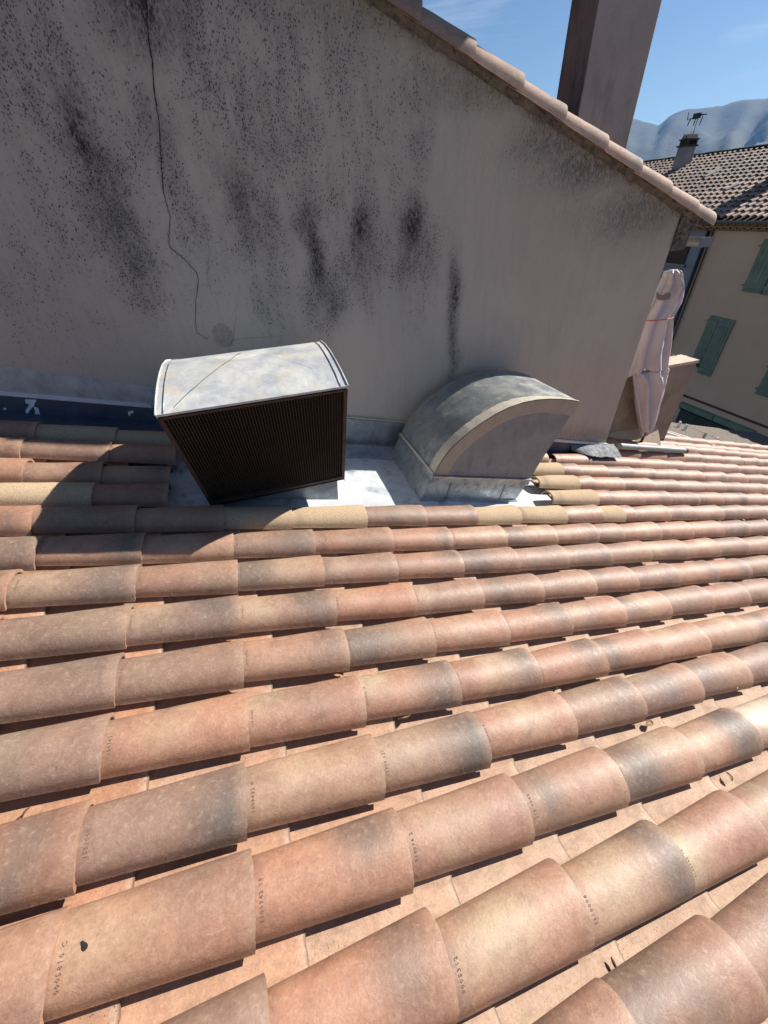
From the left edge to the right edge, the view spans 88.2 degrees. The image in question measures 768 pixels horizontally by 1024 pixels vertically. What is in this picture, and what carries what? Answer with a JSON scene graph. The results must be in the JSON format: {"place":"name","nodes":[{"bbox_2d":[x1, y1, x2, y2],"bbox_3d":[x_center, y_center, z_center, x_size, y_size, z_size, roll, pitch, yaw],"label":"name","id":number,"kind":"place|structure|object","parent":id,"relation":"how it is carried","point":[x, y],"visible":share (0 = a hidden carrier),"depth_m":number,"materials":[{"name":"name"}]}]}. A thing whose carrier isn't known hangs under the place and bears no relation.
{"place":"outdoors","nodes":[
{"label":"outdoors","id":0,"kind":"place"},
{"bbox_2d":[422,0,767,124],"label":"sky","id":1,"kind":"structure","parent":0,"point":[703,53],"materials":[{"name":"blue"}]},
{"bbox_2d":[610,957,616,967],"bbox_3d":[0.574,1.127,0.989,0.008,0.007,0.024,-13,38,-13],"label":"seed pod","id":2,"kind":"object","parent":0,"point":[614,963],"visible":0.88,"depth_m":0.99,"materials":[{"name":"brown plant"}]},
{"bbox_2d":[626,98,767,160],"bbox_3d":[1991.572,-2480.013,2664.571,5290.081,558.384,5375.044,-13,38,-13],"label":"hills","id":3,"kind":"structure","parent":0,"point":[738,124],"depth_m":2350.00,"materials":[{"name":"stone"}]},
{"label":"ground","id":4,"kind":"structure","parent":0,"visible":0},
{"bbox_2d":[0,0,716,442],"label":"gable house","id":5,"kind":"structure","parent":4,"relation":"on","point":[402,210],"depth_m":2.38,"materials":[{"name":"paint"}]},
{"bbox_2d":[0,391,164,431],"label":"wall flashing","id":6,"kind":"object","parent":5,"relation":"attached to","point":[53,409],"depth_m":2.55,"materials":[{"name":"metal"}]},
{"bbox_2d":[0,420,767,1023],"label":"tiled roof","id":7,"kind":"structure","parent":5,"relation":"attached to","point":[232,790],"depth_m":1.26,"materials":[{"name":"tile"}]},
{"bbox_2d":[158,416,581,507],"bbox_3d":[0.138,-0.372,3.010,3.135,1.126,0.996,-13,38,-13],"label":"zinc tray","id":8,"kind":"object","parent":7,"relation":"on","point":[372,478],"visible":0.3,"depth_m":2.97,"materials":[{"name":"grey metal"}]},
{"bbox_2d":[154,340,348,504],"bbox_3d":[-0.679,-0.444,2.305,0.773,0.986,1.156,-13,38,-13],"label":"hood","id":9,"kind":"object","parent":8,"relation":"on","point":[256,423],"visible":1,"depth_m":1.92,"materials":[{"name":"metal"}]},
{"bbox_2d":[392,370,579,500],"bbox_3d":[0.720,-0.565,3.133,1.215,0.837,0.714,-13,38,-13],"label":"ventilation duct","id":10,"kind":"object","parent":8,"relation":"on","point":[490,435],"visible":1,"depth_m":2.87,"materials":[{"name":"metal"}]},
{"bbox_2d":[399,714,410,718],"bbox_3d":[0.082,0.722,1.411,0.068,0.029,0.031,-13,38,-13],"label":"dry leaf","id":11,"kind":"object","parent":7,"relation":"on","point":[403,716],"visible":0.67,"depth_m":1.40,"materials":[{"name":"brown plant"}]},
{"bbox_2d":[571,444,621,457],"bbox_3d":[2.254,-0.646,4.184,0.584,0.181,0.189,-13,38,-13],"label":"lead patch","id":12,"kind":"object","parent":7,"relation":"on","point":[603,450],"visible":1,"depth_m":4.18,"materials":[{"name":"grey metal"}]},
{"bbox_2d":[645,719,653,725],"bbox_3d":[1.079,0.856,1.607,0.057,0.020,0.025,-13,38,-13],"label":"dry leaf","id":13,"kind":"object","parent":7,"relation":"on","point":[649,722],"visible":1,"depth_m":1.60,"materials":[{"name":"beige plant"}]},
{"bbox_2d":[617,443,688,453],"bbox_3d":[3.275,-0.768,4.799,1.210,0.392,0.071,-14,39,-14],"label":"grey pipe","id":14,"kind":"object","parent":7,"relation":"on","point":[650,448],"visible":1,"depth_m":4.74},
{"bbox_2d":[608,355,698,444],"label":"terrace parapet","id":15,"kind":"structure","parent":7,"relation":"on","point":[624,425],"depth_m":4.97,"materials":[{"name":"paint"}]},
{"bbox_2d":[627,269,684,441],"bbox_3d":[2.982,-1.577,4.488,0.794,2.022,0.288,-13,38,-13],"label":"wrapped parasol","id":16,"kind":"object","parent":7,"relation":"on","point":[652,355],"visible":0.88,"depth_m":4.26,"materials":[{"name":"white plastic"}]},
{"bbox_2d":[666,431,756,458],"bbox_3d":[5.061,-0.965,6.083,2.400,0.567,0.120,15,41,22],"label":"eave gutter","id":17,"kind":"object","parent":7,"relation":"on","point":[672,433],"depth_m":6.20,"materials":[{"name":"white plastic"}]},
{"bbox_2d":[546,439,606,458],"bbox_3d":[1.802,-0.649,4.123,1.316,0.564,0.019,-13,38,-13],"label":"wall flashing","id":18,"kind":"object","parent":5,"relation":"attached to","point":[560,446],"depth_m":4.13,"materials":[{"name":"metal"}]},
{"bbox_2d":[658,209,716,318],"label":"white house","id":19,"kind":"structure","parent":4,"relation":"on","point":[684,261],"depth_m":12.93,"materials":[{"name":"white paint"}]},
{"bbox_2d":[643,134,767,436],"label":"tan house","id":20,"kind":"structure","parent":4,"relation":"on","point":[720,328],"depth_m":12.36,"materials":[{"name":"paint"}]},
{"bbox_2d":[687,113,706,132],"bbox_3d":[12.745,-15.617,16.500,0.160,1.569,0.887,-13,38,-13],"label":"tv aerial","id":21,"kind":"object","parent":20,"relation":"attached to","point":[697,116],"visible":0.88,"depth_m":16.09,"materials":[{"name":"grey metal"}]},
{"bbox_2d":[675,402,756,432],"bbox_3d":[10.913,-2.326,13.617,0.158,2.098,2.524,-13,38,-13],"label":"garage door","id":22,"kind":"structure","parent":20,"relation":"in","point":[689,414],"depth_m":13.35,"materials":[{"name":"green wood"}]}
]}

